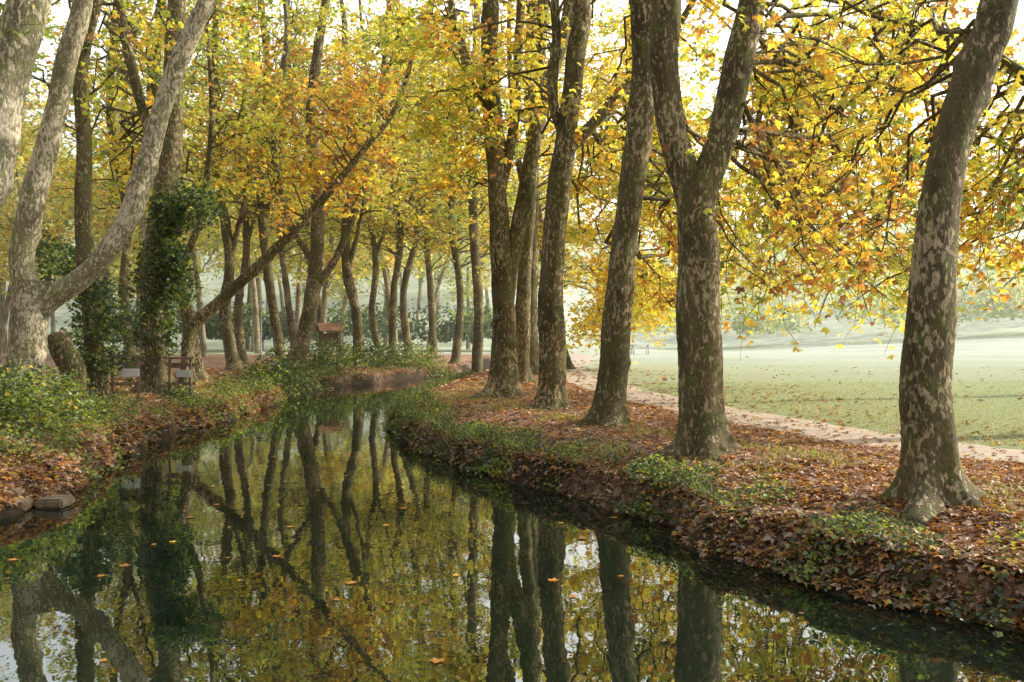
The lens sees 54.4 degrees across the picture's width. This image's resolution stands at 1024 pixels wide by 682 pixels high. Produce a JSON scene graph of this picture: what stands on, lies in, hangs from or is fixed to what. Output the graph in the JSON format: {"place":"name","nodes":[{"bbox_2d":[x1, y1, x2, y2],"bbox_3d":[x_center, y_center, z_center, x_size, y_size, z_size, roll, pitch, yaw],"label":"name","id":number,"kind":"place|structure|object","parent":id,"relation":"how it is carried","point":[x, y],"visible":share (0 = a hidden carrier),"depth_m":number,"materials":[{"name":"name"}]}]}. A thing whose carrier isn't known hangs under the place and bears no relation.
{"place":"outdoors","nodes":[
{"label":"outdoors","id":0,"kind":"place"},
{"bbox_2d":[0,366,1023,681],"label":"river","id":1,"kind":"structure","parent":0,"point":[404,606],"depth_m":9.14,"materials":[{"name":"green liquid"}]},
{"bbox_2d":[4,417,804,662],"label":"floating leaves","id":2,"kind":"object","parent":1,"relation":"on","point":[434,660],"visible":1,"depth_m":9.63,"materials":[{"name":"orange plant"}]},
{"bbox_2d":[0,202,1023,632],"bbox_3d":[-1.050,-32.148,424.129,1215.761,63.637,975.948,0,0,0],"label":"ground","id":3,"kind":"structure","parent":0,"point":[990,350],"depth_m":31.23,"materials":[{"name":"soil"}]},
{"bbox_2d":[0,0,60,211],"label":"plane tree","id":4,"kind":"object","parent":3,"relation":"on","point":[24,29],"visible":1,"depth_m":11.83,"materials":[{"name":"grey plant"}]},
{"bbox_2d":[9,486,74,510],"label":"rocks","id":5,"kind":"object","parent":3,"relation":"on","point":[54,501],"depth_m":13.26,"materials":[{"name":"grey stone"}]},
{"bbox_2d":[0,355,156,474],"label":"shrub","id":6,"kind":"object","parent":3,"relation":"on","point":[17,398],"visible":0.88,"depth_m":17.04,"materials":[{"name":"green plant"}]},
{"bbox_2d":[35,229,148,394],"bbox_3d":[-11.566,-0.721,26.661,2.424,4.770,8.219,0,1,-34],"label":"ivy plant","id":7,"kind":"object","parent":3,"relation":"on","point":[67,265],"visible":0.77,"depth_m":24.21,"materials":[{"name":"green plant"}]},
{"bbox_2d":[0,0,215,407],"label":"plane tree","id":8,"kind":"object","parent":3,"relation":"on","point":[35,304],"visible":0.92,"depth_m":20.48,"materials":[{"name":"grey plant"}]},
{"bbox_2d":[32,0,204,403],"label":"plane tree","id":9,"kind":"object","parent":3,"relation":"on","point":[62,349],"visible":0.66,"depth_m":23.79,"materials":[{"name":"brown plant"}]},
{"bbox_2d":[106,355,144,401],"bbox_3d":[-9.517,0.926,24.509,0.900,1.150,0.200,0,1,-17],"label":"notice board","id":10,"kind":"object","parent":3,"relation":"on","point":[131,372],"visible":0.73,"depth_m":24.51,"materials":[{"name":"brown wood"}]},
{"bbox_2d":[17,0,266,368],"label":"plane tree","id":11,"kind":"object","parent":3,"relation":"on","point":[125,262],"visible":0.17,"depth_m":39.83,"materials":[{"name":"yellow plant"}]},
{"bbox_2d":[36,0,300,395],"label":"plane tree","id":12,"kind":"object","parent":3,"relation":"on","point":[153,373],"visible":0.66,"depth_m":27.98,"materials":[{"name":"yellow plant"}]},
{"bbox_2d":[0,363,349,511],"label":"bank plants","id":13,"kind":"object","parent":3,"relation":"on","point":[235,388],"visible":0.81,"depth_m":22.76,"materials":[{"name":"green plant"}]},
{"bbox_2d":[125,177,227,368],"bbox_3d":[-9.477,-1.924,28.031,3.144,5.494,2.498,0,0,0],"label":"ivy plant","id":14,"kind":"object","parent":3,"relation":"on","point":[174,270],"visible":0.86,"depth_m":27.61,"materials":[{"name":"green plant"}]},
{"bbox_2d":[163,357,196,400],"bbox_3d":[-8.833,1.007,26.510,0.900,1.150,0.200,0,0,11],"label":"notice board","id":15,"kind":"object","parent":3,"relation":"on","point":[182,373],"visible":0.88,"depth_m":26.47,"materials":[{"name":"brown wood"}]},
{"bbox_2d":[93,0,345,370],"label":"plane tree","id":16,"kind":"object","parent":3,"relation":"on","point":[232,357],"visible":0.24,"depth_m":44.76,"materials":[{"name":"yellow plant"}]},
{"bbox_2d":[110,0,339,379],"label":"plane tree","id":17,"kind":"object","parent":3,"relation":"on","point":[200,371],"visible":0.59,"depth_m":34.78,"materials":[{"name":"yellow plant"}]},
{"bbox_2d":[145,0,360,364],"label":"plane tree","id":18,"kind":"object","parent":3,"relation":"on","point":[247,228],"visible":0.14,"depth_m":51.80,"materials":[{"name":"yellow plant"}]},
{"bbox_2d":[257,300,264,358],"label":"street lamp","id":19,"kind":"object","parent":3,"relation":"on","point":[260,304],"visible":0.95,"depth_m":61.97,"materials":[{"name":"metal"}]},
{"bbox_2d":[153,0,409,364],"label":"plane tree","id":20,"kind":"object","parent":3,"relation":"on","point":[268,280],"visible":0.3,"depth_m":47.76,"materials":[{"name":"yellow plant"}]},
{"bbox_2d":[0,7,589,356],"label":"distant trees","id":21,"kind":"object","parent":3,"relation":"on","point":[55,219],"visible":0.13,"depth_m":76.17,"materials":[{"name":"yellow plant"}]},
{"bbox_2d":[226,0,376,346],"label":"plane tree","id":22,"kind":"object","parent":3,"relation":"on","point":[288,303],"visible":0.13,"depth_m":61.83,"materials":[{"name":"yellow plant"}]},
{"bbox_2d":[232,1,374,355],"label":"plane tree","id":23,"kind":"object","parent":3,"relation":"on","point":[319,307],"visible":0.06,"depth_m":69.73,"materials":[{"name":"yellow plant"}]},
{"bbox_2d":[177,1,433,381],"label":"plane tree","id":24,"kind":"object","parent":3,"relation":"on","point":[332,184],"visible":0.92,"depth_m":32.95,"materials":[{"name":"yellow plant"}]},
{"bbox_2d":[64,297,569,343],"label":"hedge","id":25,"kind":"object","parent":3,"relation":"on","point":[446,330],"visible":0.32,"depth_m":90.41,"materials":[{"name":"green plant"}]},
{"bbox_2d":[183,0,467,371],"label":"plane tree","id":26,"kind":"object","parent":3,"relation":"on","point":[317,277],"visible":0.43,"depth_m":42.74,"materials":[{"name":"yellow plant"}]},
{"bbox_2d":[315,323,343,361],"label":"wooden shelter","id":27,"kind":"object","parent":3,"relation":"on","point":[321,328],"visible":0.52,"depth_m":51.78,"materials":[{"name":"brown wood"}]},
{"bbox_2d":[220,336,461,398],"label":"shrub","id":28,"kind":"object","parent":3,"relation":"on","point":[343,359],"visible":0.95,"depth_m":47.24,"materials":[{"name":"green plant"}]},
{"bbox_2d":[256,0,480,366],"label":"plane tree","id":29,"kind":"object","parent":3,"relation":"on","point":[347,257],"visible":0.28,"depth_m":49.77,"materials":[{"name":"yellow plant"}]},
{"bbox_2d":[281,0,470,358],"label":"plane tree","id":30,"kind":"object","parent":3,"relation":"on","point":[375,247],"visible":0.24,"depth_m":55.81,"materials":[{"name":"yellow plant"}]},
{"bbox_2d":[309,0,489,360],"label":"plane tree","id":31,"kind":"object","parent":3,"relation":"on","point":[398,235],"visible":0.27,"depth_m":57.72,"materials":[{"name":"yellow plant"}]},
{"bbox_2d":[337,1,517,358],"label":"plane tree","id":32,"kind":"object","parent":3,"relation":"on","point":[404,320],"visible":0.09,"depth_m":63.77,"materials":[{"name":"yellow plant"}]},
{"bbox_2d":[359,41,513,358],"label":"plane tree","id":33,"kind":"object","parent":3,"relation":"on","point":[431,302],"visible":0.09,"depth_m":65.80,"materials":[{"name":"yellow plant"}]},
{"bbox_2d":[366,5,545,365],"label":"plane tree","id":34,"kind":"object","parent":3,"relation":"on","point":[457,340],"visible":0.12,"depth_m":59.77,"materials":[{"name":"yellow plant"}]},
{"bbox_2d":[328,0,629,399],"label":"plane tree","id":35,"kind":"object","parent":3,"relation":"on","point":[506,240],"visible":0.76,"depth_m":26.16,"materials":[{"name":"yellow plant"}]},
{"bbox_2d":[399,3,583,373],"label":"plane tree","id":36,"kind":"object","parent":3,"relation":"on","point":[477,344],"visible":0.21,"depth_m":54.73,"materials":[{"name":"yellow plant"}]},
{"bbox_2d":[376,0,618,374],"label":"plane tree","id":37,"kind":"object","parent":3,"relation":"on","point":[518,156],"visible":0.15,"depth_m":39.73,"materials":[{"name":"yellow plant"}]},
{"bbox_2d":[0,359,1023,630],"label":"fallen leaves","id":38,"kind":"object","parent":3,"relation":"on","point":[986,471],"visible":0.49,"depth_m":12.67,"materials":[{"name":"brown plant"}]},
{"bbox_2d":[18,148,1023,335],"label":"distant forest","id":39,"kind":"object","parent":3,"relation":"on","point":[978,299],"visible":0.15,"depth_m":135.59,"materials":[{"name":"yellow plant"}]},
{"bbox_2d":[419,0,694,383],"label":"plane tree","id":40,"kind":"object","parent":3,"relation":"on","point":[523,302],"visible":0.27,"depth_m":32.77,"materials":[{"name":"yellow plant"}]},
{"bbox_2d":[413,0,708,411],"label":"plane tree","id":41,"kind":"object","parent":3,"relation":"on","point":[551,391],"visible":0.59,"depth_m":21.92,"materials":[{"name":"yellow plant"}]},
{"bbox_2d":[462,0,677,368],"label":"plane tree","id":42,"kind":"object","parent":3,"relation":"on","point":[569,364],"visible":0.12,"depth_m":45.92,"materials":[{"name":"yellow plant"}]},
{"bbox_2d":[630,344,652,354],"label":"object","id":43,"kind":"object","parent":3,"relation":"on","point":[633,348],"visible":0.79,"depth_m":78.01,"materials":[{"name":"white wood"}]},
{"bbox_2d":[516,0,776,369],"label":"plane tree","id":44,"kind":"object","parent":3,"relation":"on","point":[600,276],"visible":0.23,"depth_m":43.57,"materials":[{"name":"yellow plant"}]},
{"bbox_2d":[558,0,780,428],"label":"plane tree","id":45,"kind":"object","parent":3,"relation":"on","point":[608,408],"visible":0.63,"depth_m":18.07,"materials":[{"name":"yellow plant"}]},
{"bbox_2d":[374,387,1023,637],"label":"bank plants","id":46,"kind":"object","parent":3,"relation":"on","point":[650,462],"visible":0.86,"depth_m":11.24,"materials":[{"name":"green plant"}]},
{"bbox_2d":[566,354,1023,462],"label":"footpath","id":47,"kind":"structure","parent":3,"relation":"on","point":[856,435],"depth_m":18.08,"materials":[{"name":"beige gravel"}]},
{"bbox_2d":[646,0,967,462],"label":"plane tree","id":48,"kind":"object","parent":3,"relation":"on","point":[703,430],"visible":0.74,"depth_m":14.29,"materials":[{"name":"yellow plant"}]},
{"bbox_2d":[680,0,1023,360],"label":"plane tree","id":49,"kind":"object","parent":3,"relation":"on","point":[1008,50],"visible":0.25,"depth_m":26.69,"materials":[{"name":"yellow plant"}]},
{"bbox_2d":[692,0,1018,529],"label":"plane tree","id":50,"kind":"object","parent":3,"relation":"on","point":[930,480],"visible":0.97,"depth_m":10.13,"materials":[{"name":"yellow plant"}]},
{"bbox_2d":[752,0,1023,359],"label":"plane tree","id":51,"kind":"object","parent":3,"relation":"on","point":[993,186],"visible":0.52,"depth_m":17.79,"materials":[{"name":"yellow plant"}]},
{"bbox_2d":[0,0,1023,253],"label":"sky","id":52,"kind":"structure","parent":0,"point":[62,13],"materials":[{"name":"white"}]},
{"bbox_2d":[1,369,1023,549],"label":"grass","id":53,"kind":"structure","parent":0,"point":[424,387],"depth_m":19.98,"materials":[{"name":"green plant"}]}
]}

